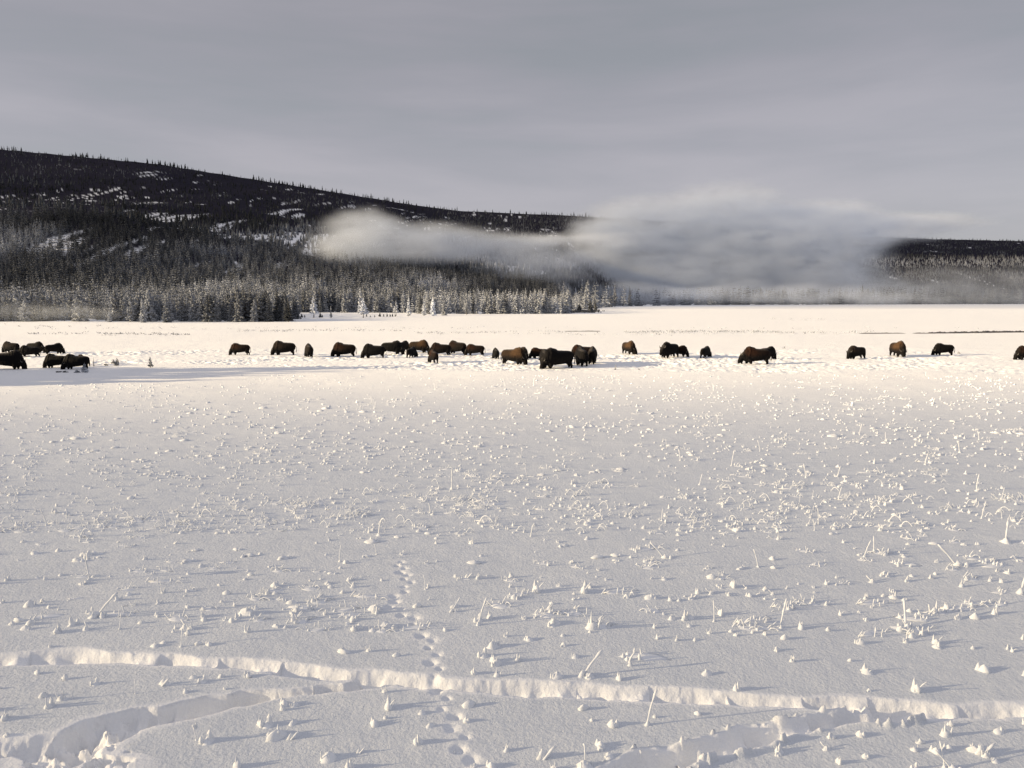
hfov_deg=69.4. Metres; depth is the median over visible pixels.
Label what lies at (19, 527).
frosted plant
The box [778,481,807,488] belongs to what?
frosted plant
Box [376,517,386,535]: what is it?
frosted plant
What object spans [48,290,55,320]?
pine tree
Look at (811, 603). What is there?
frosted plant
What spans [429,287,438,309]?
pine tree
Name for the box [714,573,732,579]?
frosted plant
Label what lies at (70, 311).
pine tree
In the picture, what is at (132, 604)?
frosted plant
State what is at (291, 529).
frosted plant
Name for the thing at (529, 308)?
pine tree
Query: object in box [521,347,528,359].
bison
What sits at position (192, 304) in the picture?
pine tree
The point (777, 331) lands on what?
willow tufts
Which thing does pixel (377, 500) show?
frosted plant
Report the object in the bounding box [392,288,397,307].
pine tree
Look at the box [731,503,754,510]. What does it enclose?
frosted plant
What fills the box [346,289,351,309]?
pine tree
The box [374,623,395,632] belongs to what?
frosted plant
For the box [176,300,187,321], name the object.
pine tree
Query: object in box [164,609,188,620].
frosted plant
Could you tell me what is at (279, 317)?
pine tree
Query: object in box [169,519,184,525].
frosted plant
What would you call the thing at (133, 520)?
frosted plant
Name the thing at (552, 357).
bison
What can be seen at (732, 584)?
frosted plant
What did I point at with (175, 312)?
pine tree
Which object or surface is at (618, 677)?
frosted plant
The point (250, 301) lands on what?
pine tree
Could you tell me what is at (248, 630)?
frosted plant
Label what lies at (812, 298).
pine stand
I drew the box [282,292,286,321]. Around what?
pine tree
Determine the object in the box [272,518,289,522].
frosted plant
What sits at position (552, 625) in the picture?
frosted plant
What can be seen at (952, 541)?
frosted plant
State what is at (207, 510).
frosted plant
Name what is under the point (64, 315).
pine tree
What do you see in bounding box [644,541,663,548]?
frosted plant
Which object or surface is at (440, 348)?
bison
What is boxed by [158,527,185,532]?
frosted plant
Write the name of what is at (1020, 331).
creek bank
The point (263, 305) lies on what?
pine tree
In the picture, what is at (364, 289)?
pine tree
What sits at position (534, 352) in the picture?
bison
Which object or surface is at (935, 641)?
frosted plant
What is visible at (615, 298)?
pine tree
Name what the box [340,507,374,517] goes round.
frosted plant
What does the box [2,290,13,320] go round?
pine tree
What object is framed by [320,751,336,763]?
frosted plant
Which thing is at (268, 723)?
frosted plant
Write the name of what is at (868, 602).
frosted plant
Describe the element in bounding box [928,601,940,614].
frosted plant
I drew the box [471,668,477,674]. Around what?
frosted plant
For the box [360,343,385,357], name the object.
bison
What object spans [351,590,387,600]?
frosted plant
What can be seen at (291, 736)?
frosted plant
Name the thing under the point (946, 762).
frosted plant
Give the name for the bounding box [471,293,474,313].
pine tree
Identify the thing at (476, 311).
pine tree
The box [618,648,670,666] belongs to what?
frosted plant
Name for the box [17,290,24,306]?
pine tree
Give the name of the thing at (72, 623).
frosted plant
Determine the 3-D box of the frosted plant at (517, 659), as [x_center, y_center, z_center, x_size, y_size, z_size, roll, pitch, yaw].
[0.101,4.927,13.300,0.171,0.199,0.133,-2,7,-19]
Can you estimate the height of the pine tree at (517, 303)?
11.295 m
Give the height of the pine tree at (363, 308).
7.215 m
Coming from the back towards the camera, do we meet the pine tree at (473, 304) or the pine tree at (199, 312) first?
the pine tree at (473, 304)
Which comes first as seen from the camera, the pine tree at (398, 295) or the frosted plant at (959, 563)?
the frosted plant at (959, 563)
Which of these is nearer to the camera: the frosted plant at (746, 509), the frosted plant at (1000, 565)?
the frosted plant at (1000, 565)
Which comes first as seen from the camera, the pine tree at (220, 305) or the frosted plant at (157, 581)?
the frosted plant at (157, 581)
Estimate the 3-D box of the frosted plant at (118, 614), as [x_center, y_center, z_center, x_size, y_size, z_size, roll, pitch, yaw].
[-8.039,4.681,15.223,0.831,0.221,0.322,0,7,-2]
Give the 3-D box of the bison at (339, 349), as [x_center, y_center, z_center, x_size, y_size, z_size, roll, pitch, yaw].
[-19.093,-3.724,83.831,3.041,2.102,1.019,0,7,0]
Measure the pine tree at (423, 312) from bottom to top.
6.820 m
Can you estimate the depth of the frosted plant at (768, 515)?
22.25 m
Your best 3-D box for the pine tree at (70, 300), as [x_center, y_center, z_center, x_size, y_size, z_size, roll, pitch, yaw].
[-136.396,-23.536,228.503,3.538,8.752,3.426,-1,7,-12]
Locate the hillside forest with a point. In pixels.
(52, 261)
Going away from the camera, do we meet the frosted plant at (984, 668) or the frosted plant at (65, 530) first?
the frosted plant at (984, 668)
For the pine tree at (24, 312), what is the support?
on the snow ground at (800, 708)
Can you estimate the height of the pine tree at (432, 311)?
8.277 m
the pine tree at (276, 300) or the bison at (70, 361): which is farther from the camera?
the pine tree at (276, 300)
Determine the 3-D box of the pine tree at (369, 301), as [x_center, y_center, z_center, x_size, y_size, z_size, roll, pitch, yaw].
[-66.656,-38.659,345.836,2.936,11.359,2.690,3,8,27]
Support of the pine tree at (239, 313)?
on the snow ground at (800, 708)
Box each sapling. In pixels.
[81,363,87,372]
[147,358,153,367]
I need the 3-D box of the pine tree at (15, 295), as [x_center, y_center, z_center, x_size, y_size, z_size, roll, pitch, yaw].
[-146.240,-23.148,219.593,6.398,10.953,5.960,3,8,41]
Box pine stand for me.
[0,263,1023,321]
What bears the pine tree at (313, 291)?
on the snow ground at (800, 708)
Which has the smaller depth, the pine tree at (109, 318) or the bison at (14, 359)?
the bison at (14, 359)
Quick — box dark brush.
[570,309,604,312]
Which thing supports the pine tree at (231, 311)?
on the snow ground at (800, 708)
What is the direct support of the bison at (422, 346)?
on the snow ground at (800, 708)
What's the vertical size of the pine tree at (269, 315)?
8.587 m
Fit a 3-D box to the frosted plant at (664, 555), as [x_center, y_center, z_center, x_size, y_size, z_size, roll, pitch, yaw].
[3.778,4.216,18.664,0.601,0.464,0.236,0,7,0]
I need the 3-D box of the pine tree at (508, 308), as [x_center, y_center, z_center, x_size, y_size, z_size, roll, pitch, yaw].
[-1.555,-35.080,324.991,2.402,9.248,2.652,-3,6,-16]
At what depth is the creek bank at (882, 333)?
137.72 m
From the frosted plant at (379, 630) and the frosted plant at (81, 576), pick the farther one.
the frosted plant at (81, 576)
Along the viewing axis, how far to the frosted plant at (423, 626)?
14.65 m
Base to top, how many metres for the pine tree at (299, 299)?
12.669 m
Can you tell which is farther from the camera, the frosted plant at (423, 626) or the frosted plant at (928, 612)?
the frosted plant at (928, 612)
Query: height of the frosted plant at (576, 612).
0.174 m
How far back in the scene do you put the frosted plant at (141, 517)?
22.03 m
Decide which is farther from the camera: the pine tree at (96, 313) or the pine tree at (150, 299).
the pine tree at (96, 313)
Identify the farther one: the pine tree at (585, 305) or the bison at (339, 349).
the pine tree at (585, 305)
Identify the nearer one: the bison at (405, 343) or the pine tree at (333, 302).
the bison at (405, 343)
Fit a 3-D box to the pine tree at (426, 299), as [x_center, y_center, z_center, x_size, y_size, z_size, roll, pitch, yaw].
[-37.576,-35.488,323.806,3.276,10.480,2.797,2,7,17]
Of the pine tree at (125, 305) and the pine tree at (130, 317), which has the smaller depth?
the pine tree at (130, 317)
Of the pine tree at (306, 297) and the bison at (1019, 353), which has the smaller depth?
the bison at (1019, 353)
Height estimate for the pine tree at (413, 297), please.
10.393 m
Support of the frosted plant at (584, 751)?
on the snow ground at (800, 708)
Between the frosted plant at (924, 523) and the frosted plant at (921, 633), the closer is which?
the frosted plant at (921, 633)
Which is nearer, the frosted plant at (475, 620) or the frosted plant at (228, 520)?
the frosted plant at (475, 620)
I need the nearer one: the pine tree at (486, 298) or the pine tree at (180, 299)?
the pine tree at (180, 299)
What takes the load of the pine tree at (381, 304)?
on the snow ground at (800, 708)
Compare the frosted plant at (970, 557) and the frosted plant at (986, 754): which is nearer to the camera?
the frosted plant at (986, 754)
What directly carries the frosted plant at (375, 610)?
on the snow ground at (800, 708)
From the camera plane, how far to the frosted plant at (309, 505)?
23.42 m
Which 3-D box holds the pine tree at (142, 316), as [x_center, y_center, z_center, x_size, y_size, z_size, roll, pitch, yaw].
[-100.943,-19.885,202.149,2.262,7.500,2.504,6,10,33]
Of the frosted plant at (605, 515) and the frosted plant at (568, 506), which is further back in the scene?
the frosted plant at (568, 506)
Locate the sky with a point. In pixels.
(882, 118)
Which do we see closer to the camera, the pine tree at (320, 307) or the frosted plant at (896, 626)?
the frosted plant at (896, 626)
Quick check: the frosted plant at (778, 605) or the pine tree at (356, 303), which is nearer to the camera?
the frosted plant at (778, 605)
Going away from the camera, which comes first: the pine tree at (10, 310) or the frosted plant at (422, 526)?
the frosted plant at (422, 526)
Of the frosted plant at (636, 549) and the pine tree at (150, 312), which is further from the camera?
the pine tree at (150, 312)
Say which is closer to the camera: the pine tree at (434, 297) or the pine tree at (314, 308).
the pine tree at (314, 308)
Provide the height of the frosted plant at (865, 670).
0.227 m
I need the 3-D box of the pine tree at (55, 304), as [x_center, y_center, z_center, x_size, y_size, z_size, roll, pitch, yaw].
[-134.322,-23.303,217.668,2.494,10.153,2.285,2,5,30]
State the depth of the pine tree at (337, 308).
346.91 m
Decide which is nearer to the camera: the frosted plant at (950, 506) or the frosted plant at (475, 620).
the frosted plant at (475, 620)
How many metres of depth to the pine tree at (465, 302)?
321.29 m
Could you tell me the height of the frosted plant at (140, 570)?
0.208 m
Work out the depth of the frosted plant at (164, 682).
12.47 m
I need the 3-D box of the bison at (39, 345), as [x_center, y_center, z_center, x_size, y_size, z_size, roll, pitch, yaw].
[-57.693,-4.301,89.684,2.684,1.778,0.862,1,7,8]
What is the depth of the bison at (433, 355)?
75.48 m
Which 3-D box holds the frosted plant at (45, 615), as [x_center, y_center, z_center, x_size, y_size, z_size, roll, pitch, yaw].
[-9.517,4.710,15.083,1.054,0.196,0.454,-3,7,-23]
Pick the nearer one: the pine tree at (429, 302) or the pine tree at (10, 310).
the pine tree at (10, 310)
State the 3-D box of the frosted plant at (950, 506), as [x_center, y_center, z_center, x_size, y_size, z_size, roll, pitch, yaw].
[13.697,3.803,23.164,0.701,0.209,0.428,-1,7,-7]
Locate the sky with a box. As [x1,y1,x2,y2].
[0,0,1023,240]
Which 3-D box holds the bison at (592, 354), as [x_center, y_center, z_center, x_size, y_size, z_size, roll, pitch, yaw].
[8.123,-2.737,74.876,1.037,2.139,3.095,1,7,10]
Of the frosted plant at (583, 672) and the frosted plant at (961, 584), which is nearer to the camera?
the frosted plant at (583, 672)
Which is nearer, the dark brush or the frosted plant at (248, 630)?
the frosted plant at (248, 630)
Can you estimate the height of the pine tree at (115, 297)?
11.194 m
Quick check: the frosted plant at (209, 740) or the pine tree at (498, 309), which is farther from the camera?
the pine tree at (498, 309)
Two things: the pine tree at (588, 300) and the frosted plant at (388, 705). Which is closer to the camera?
the frosted plant at (388, 705)
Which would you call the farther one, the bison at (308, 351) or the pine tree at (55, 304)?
the pine tree at (55, 304)
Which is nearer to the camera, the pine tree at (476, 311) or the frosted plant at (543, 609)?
the frosted plant at (543, 609)
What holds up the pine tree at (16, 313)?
on the snow ground at (800, 708)
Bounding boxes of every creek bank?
[858,332,906,333]
[914,330,1023,333]
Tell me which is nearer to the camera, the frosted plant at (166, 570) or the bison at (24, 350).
the frosted plant at (166, 570)
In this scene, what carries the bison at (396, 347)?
on the snow ground at (800, 708)
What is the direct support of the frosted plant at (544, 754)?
on the snow ground at (800, 708)
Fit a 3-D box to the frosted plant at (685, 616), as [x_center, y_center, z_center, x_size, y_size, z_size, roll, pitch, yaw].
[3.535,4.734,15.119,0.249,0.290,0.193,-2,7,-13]
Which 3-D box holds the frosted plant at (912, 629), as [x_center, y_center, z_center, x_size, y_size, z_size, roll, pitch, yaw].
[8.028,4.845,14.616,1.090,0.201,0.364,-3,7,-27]
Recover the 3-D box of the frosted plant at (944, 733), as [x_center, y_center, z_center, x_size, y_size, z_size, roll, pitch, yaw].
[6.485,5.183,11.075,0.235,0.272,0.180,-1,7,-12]
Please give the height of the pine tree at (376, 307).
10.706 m
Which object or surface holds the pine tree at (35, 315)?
on the snow ground at (800, 708)
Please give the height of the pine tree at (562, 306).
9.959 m
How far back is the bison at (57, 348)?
87.76 m
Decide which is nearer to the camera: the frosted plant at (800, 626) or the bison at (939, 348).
the frosted plant at (800, 626)
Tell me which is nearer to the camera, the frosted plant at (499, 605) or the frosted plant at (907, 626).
the frosted plant at (907, 626)
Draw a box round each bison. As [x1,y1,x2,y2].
[0,350,27,368]
[1,341,19,352]
[17,345,39,356]
[27,341,45,352]
[42,353,64,367]
[44,343,65,353]
[61,354,89,369]
[229,343,250,354]
[270,340,296,354]
[304,343,312,356]
[331,342,356,356]
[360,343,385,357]
[381,340,404,354]
[401,340,409,350]
[406,347,417,357]
[408,340,428,352]
[427,349,438,362]
[428,342,451,354]
[449,340,466,353]
[464,344,484,355]
[492,348,498,358]
[501,347,527,364]
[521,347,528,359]
[528,347,546,358]
[538,349,546,367]
[539,348,574,368]
[571,344,589,354]
[574,346,588,366]
[588,346,596,363]
[622,340,637,354]
[659,342,678,357]
[671,345,688,356]
[700,346,711,357]
[737,346,771,363]
[762,346,776,358]
[846,345,865,358]
[889,341,906,356]
[931,343,954,354]
[1013,345,1023,359]
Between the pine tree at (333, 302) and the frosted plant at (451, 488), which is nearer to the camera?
the frosted plant at (451, 488)
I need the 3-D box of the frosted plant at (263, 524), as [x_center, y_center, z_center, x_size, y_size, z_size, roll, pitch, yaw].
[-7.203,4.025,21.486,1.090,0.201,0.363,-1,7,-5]
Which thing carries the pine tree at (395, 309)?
on the snow ground at (800, 708)
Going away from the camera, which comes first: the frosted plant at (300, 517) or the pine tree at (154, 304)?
the frosted plant at (300, 517)
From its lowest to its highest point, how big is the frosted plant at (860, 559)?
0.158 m
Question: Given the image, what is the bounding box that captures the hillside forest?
[0,146,1023,303]
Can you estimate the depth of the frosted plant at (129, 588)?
16.61 m
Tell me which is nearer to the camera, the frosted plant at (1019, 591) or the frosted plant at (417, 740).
the frosted plant at (417, 740)
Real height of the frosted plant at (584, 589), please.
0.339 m
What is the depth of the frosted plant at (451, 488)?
25.34 m
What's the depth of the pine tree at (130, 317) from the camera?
207.82 m
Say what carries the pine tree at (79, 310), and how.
on the snow ground at (800, 708)
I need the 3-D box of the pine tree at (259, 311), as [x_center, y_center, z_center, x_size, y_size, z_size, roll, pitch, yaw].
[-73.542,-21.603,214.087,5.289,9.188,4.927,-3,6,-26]
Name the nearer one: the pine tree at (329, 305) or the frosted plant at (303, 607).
the frosted plant at (303, 607)
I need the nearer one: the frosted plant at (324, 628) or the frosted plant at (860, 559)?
the frosted plant at (324, 628)
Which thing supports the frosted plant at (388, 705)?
on the snow ground at (800, 708)
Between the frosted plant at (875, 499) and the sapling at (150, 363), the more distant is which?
the sapling at (150, 363)
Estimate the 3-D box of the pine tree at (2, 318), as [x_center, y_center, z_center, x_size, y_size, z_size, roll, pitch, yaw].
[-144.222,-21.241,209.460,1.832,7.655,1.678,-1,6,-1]
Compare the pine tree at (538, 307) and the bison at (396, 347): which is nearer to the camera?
the bison at (396, 347)
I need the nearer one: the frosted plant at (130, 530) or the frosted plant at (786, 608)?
the frosted plant at (786, 608)
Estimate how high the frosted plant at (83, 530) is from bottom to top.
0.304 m
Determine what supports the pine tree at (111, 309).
on the snow ground at (800, 708)
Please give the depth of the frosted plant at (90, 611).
15.27 m
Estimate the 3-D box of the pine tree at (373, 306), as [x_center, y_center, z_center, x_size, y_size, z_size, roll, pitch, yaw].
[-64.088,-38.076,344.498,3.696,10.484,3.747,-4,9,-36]
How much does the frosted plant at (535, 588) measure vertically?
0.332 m
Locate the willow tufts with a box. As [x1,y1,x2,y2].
[4,317,978,335]
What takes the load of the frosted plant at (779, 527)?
on the snow ground at (800, 708)
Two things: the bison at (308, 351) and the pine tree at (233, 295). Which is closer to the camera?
the bison at (308, 351)
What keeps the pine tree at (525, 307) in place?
on the snow ground at (800, 708)
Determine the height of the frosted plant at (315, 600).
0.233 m
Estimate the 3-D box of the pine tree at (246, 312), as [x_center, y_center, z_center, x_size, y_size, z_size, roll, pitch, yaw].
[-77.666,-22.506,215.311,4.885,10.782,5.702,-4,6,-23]
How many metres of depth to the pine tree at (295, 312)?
235.44 m
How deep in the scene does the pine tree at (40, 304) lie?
213.14 m
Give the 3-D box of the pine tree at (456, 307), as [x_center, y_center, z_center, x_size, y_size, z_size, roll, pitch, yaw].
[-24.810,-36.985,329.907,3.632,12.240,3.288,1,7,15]
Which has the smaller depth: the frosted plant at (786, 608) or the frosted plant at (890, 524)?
the frosted plant at (786, 608)
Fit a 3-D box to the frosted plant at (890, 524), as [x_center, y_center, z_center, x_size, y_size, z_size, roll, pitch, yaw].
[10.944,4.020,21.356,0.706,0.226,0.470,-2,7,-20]
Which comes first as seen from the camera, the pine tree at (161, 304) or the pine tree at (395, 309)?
the pine tree at (161, 304)
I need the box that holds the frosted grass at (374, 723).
[0,373,1023,767]
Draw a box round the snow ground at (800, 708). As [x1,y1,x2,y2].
[0,150,1023,767]
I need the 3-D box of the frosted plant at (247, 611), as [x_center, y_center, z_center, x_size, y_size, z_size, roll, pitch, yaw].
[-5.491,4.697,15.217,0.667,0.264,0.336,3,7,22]
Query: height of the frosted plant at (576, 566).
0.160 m
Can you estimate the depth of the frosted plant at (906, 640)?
14.16 m
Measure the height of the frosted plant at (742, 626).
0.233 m
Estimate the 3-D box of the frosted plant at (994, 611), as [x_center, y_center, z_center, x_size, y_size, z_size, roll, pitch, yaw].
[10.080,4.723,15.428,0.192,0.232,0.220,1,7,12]
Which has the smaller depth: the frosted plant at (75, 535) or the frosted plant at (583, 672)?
the frosted plant at (583, 672)
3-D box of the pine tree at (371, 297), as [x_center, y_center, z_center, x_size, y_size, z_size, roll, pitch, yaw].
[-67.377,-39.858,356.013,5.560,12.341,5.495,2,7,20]
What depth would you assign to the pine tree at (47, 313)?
211.38 m
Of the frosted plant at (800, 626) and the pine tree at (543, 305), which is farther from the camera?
the pine tree at (543, 305)
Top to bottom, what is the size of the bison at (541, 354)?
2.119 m
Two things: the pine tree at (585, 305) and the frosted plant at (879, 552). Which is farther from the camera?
the pine tree at (585, 305)
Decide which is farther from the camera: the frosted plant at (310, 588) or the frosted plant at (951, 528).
the frosted plant at (951, 528)
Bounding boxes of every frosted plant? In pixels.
[0,709,8,721]
[7,522,29,529]
[29,611,63,619]
[44,697,55,708]
[53,622,61,633]
[55,524,72,531]
[55,688,67,700]
[63,532,90,537]
[67,616,79,626]
[69,521,86,528]
[72,570,90,577]
[78,528,93,537]
[79,537,93,542]
[83,549,92,580]
[85,607,93,614]
[88,592,117,618]
[91,518,123,523]
[104,522,136,527]
[105,605,139,616]
[116,511,153,520]
[117,542,136,546]
[117,581,138,590]
[120,515,144,523]
[123,599,140,606]
[127,526,143,532]
[128,564,147,571]
[145,577,182,584]
[157,565,174,571]
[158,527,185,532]
[158,678,170,685]
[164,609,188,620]
[168,507,182,513]
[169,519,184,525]
[175,517,207,524]
[178,583,196,591]
[179,619,186,629]
[192,723,198,740]
[193,524,209,529]
[197,674,207,683]
[199,509,213,516]
[199,729,214,745]
[205,603,217,610]
[206,564,219,569]
[222,514,237,521]
[226,503,255,510]
[233,755,240,767]
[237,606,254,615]
[244,625,250,632]
[245,518,275,525]
[246,590,270,600]
[249,612,270,621]
[259,713,274,728]
[261,586,288,591]
[263,496,301,505]
[265,725,286,742]
[271,564,291,572]
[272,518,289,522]
[274,595,290,600]
[279,503,312,511]
[279,523,299,531]
[282,601,317,609]
[286,610,316,623]
[286,731,298,739]
[291,500,319,507]
[294,514,314,520]
[296,621,333,631]
[299,580,320,590]
[306,592,335,603]
[318,600,361,611]
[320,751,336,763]
[321,512,336,519]
[329,607,365,618]
[332,507,370,517]
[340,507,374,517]
[345,758,354,767]
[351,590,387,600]
[369,498,387,502]
[371,604,379,614]
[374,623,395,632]
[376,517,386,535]
[378,620,390,629]
[384,695,395,710]
[400,503,416,510]
[402,618,431,630]
[412,522,429,528]
[413,734,422,745]
[436,494,471,501]
[449,596,460,612]
[450,470,454,489]
[458,494,502,504]
[464,500,489,508]
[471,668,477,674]
[473,504,500,510]
[473,613,481,622]
[476,597,487,625]
[477,515,493,523]
[477,647,487,658]
[486,611,492,619]
[486,640,499,649]
[487,596,511,608]
[490,652,495,661]
[491,658,501,666]
[494,667,501,677]
[506,587,529,597]
[515,653,520,661]
[532,580,544,592]
[533,612,550,618]
[535,603,562,615]
[536,745,555,759]
[547,618,554,627]
[550,671,562,679]
[560,608,587,616]
[564,503,580,508]
[569,562,586,568]
[576,760,593,767]
[578,649,602,678]
[581,580,589,593]
[583,743,585,759]
[585,611,601,630]
[596,615,617,628]
[597,510,614,516]
[601,587,638,594]
[616,672,621,680]
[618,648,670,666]
[631,545,654,552]
[636,559,659,568]
[639,605,664,614]
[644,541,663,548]
[644,689,656,726]
[650,542,672,558]
[679,513,697,520]
[681,610,688,620]
[689,522,705,528]
[712,600,715,621]
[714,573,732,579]
[715,606,723,615]
[730,580,736,587]
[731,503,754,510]
[732,617,763,630]
[733,615,771,623]
[733,682,740,691]
[749,618,778,630]
[763,511,782,517]
[770,600,807,607]
[771,603,795,611]
[772,523,792,530]
[777,598,786,628]
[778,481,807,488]
[781,500,810,507]
[792,593,818,605]
[796,546,815,552]
[798,621,803,629]
[856,598,895,605]
[857,555,872,561]
[858,627,892,636]
[860,663,873,674]
[865,495,885,500]
[868,547,889,554]
[870,496,887,501]
[882,520,900,526]
[888,591,898,598]
[889,620,919,634]
[890,558,921,566]
[893,609,932,621]
[903,534,919,540]
[903,598,913,631]
[903,636,909,642]
[905,624,937,634]
[911,521,927,525]
[911,678,926,692]
[916,626,924,636]
[922,610,947,615]
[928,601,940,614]
[932,634,943,643]
[935,750,961,767]
[937,544,969,567]
[939,501,954,507]
[939,724,952,737]
[939,741,945,767]
[940,602,975,611]
[944,537,959,542]
[945,524,965,530]
[945,562,961,570]
[956,551,979,559]
[958,580,964,587]
[963,570,978,580]
[964,596,988,606]
[975,662,990,673]
[975,742,994,754]
[981,746,990,758]
[982,558,1004,567]
[988,597,1006,607]
[991,492,1023,502]
[991,607,998,614]
[999,520,1010,543]
[1015,579,1023,594]
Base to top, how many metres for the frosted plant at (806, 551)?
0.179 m
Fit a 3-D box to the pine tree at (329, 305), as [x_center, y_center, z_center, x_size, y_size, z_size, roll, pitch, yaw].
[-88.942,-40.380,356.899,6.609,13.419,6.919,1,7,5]
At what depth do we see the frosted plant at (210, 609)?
15.48 m
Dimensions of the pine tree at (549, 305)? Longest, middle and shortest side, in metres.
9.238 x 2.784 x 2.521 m
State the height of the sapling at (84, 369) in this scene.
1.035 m
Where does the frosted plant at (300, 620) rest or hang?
on the snow ground at (800, 708)
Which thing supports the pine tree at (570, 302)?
on the snow ground at (800, 708)
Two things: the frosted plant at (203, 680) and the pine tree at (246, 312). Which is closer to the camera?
the frosted plant at (203, 680)
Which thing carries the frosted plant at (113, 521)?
on the snow ground at (800, 708)
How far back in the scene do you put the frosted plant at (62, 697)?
12.01 m
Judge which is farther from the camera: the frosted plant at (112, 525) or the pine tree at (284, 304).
the pine tree at (284, 304)
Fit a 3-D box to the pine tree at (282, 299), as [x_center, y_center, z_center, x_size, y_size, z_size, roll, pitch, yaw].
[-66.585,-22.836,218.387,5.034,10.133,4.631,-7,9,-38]
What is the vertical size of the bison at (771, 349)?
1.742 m
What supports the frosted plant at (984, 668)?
on the snow ground at (800, 708)
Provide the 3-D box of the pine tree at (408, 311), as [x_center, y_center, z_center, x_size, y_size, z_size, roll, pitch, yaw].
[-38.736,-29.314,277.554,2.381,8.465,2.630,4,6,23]
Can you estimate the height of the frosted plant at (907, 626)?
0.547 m
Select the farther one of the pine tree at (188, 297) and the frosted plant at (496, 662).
the pine tree at (188, 297)
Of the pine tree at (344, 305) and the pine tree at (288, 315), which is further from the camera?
the pine tree at (344, 305)
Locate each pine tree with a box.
[0,296,5,320]
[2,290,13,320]
[3,293,15,320]
[12,289,20,308]
[13,298,21,320]
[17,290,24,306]
[17,296,34,321]
[28,298,40,321]
[29,290,32,309]
[33,296,42,320]
[38,292,48,317]
[41,297,51,320]
[42,300,48,320]
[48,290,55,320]
[52,289,59,320]
[58,296,68,318]
[59,289,67,320]
[67,294,72,319]
[67,297,76,320]
[71,286,89,321]
[93,293,99,319]
[97,301,103,319]
[103,295,108,319]
[105,295,120,320]
[107,311,111,321]
[109,287,122,318]
[112,299,121,320]
[121,292,130,320]
[125,297,134,321]
[131,289,142,321]
[139,299,146,322]
[142,288,158,317]
[143,295,157,321]
[152,298,158,320]
[155,286,161,317]
[156,296,163,315]
[156,298,161,320]
[161,302,173,321]
[163,293,174,321]
[173,297,176,319]
[176,294,183,318]
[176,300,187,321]
[185,293,189,319]
[186,289,190,320]
[186,298,197,321]
[191,302,197,318]
[196,293,204,321]
[200,292,220,321]
[208,293,222,321]
[219,297,222,318]
[222,292,227,320]
[225,292,229,315]
[226,289,239,316]
[227,297,235,321]
[232,296,245,321]
[240,290,250,321]
[248,288,252,309]
[248,300,258,321]
[249,295,265,321]
[261,299,265,321]
[262,289,272,310]
[263,296,274,321]
[273,287,279,320]
[275,296,282,320]
[280,292,293,320]
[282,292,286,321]
[282,298,293,321]
[291,296,301,318]
[297,288,302,311]
[300,288,305,311]
[303,291,309,311]
[307,282,319,310]
[309,297,318,317]
[313,288,317,310]
[318,295,321,312]
[319,288,325,311]
[323,288,329,310]
[326,287,333,311]
[331,286,336,311]
[334,295,340,311]
[340,289,348,312]
[346,287,353,311]
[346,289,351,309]
[353,288,361,308]
[353,292,359,311]
[357,289,362,314]
[358,299,369,317]
[360,283,367,300]
[367,291,371,312]
[370,290,374,310]
[371,291,375,312]
[374,291,380,312]
[378,292,385,312]
[387,287,394,312]
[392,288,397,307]
[393,301,399,312]
[396,286,400,310]
[400,291,406,312]
[406,287,414,311]
[406,297,411,315]
[411,294,416,311]
[415,293,418,312]
[417,290,422,313]
[421,300,426,314]
[424,291,428,312]
[426,293,430,313]
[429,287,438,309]
[429,298,436,315]
[441,301,446,314]
[453,290,459,313]
[462,292,468,309]
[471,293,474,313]
[474,296,478,313]
[482,291,492,313]
[486,291,492,312]
[492,294,495,312]
[495,291,501,313]
[500,290,510,313]
[506,294,510,313]
[510,294,515,312]
[515,292,519,312]
[523,288,527,313]
[526,292,533,313]
[532,290,537,313]
[535,291,543,313]
[542,296,545,312]
[547,297,551,312]
[560,293,565,312]
[564,291,571,313]
[568,289,572,311]
[582,281,591,304]
[582,285,587,308]
[588,301,593,310]
[592,290,597,306]
[612,287,617,306]
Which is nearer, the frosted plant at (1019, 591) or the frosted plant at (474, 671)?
the frosted plant at (474, 671)
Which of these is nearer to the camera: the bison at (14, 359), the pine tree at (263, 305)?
the bison at (14, 359)
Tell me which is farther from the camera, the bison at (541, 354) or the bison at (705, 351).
the bison at (705, 351)
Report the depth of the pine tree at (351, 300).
349.42 m
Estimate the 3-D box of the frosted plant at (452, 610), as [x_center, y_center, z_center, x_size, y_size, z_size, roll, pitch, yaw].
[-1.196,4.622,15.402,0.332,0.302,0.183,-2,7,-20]
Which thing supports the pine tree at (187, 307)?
on the snow ground at (800, 708)
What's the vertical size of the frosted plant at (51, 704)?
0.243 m
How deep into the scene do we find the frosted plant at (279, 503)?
23.67 m
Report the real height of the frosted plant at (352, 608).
0.201 m
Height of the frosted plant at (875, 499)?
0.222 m
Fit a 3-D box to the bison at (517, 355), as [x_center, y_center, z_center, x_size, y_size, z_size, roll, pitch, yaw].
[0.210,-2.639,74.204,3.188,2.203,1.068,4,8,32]
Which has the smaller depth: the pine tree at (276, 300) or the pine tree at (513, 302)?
the pine tree at (276, 300)
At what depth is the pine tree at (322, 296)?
352.21 m
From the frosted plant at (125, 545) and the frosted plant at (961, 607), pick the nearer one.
the frosted plant at (961, 607)
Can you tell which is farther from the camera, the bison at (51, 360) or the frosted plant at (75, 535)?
the bison at (51, 360)
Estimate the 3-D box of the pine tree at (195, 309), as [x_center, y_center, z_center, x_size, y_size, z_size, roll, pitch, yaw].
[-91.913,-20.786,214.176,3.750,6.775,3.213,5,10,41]
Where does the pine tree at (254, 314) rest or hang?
on the snow ground at (800, 708)
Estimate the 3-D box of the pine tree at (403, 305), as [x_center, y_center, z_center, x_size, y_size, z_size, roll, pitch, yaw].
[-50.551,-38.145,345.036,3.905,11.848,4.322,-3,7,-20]
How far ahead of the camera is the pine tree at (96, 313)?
220.09 m

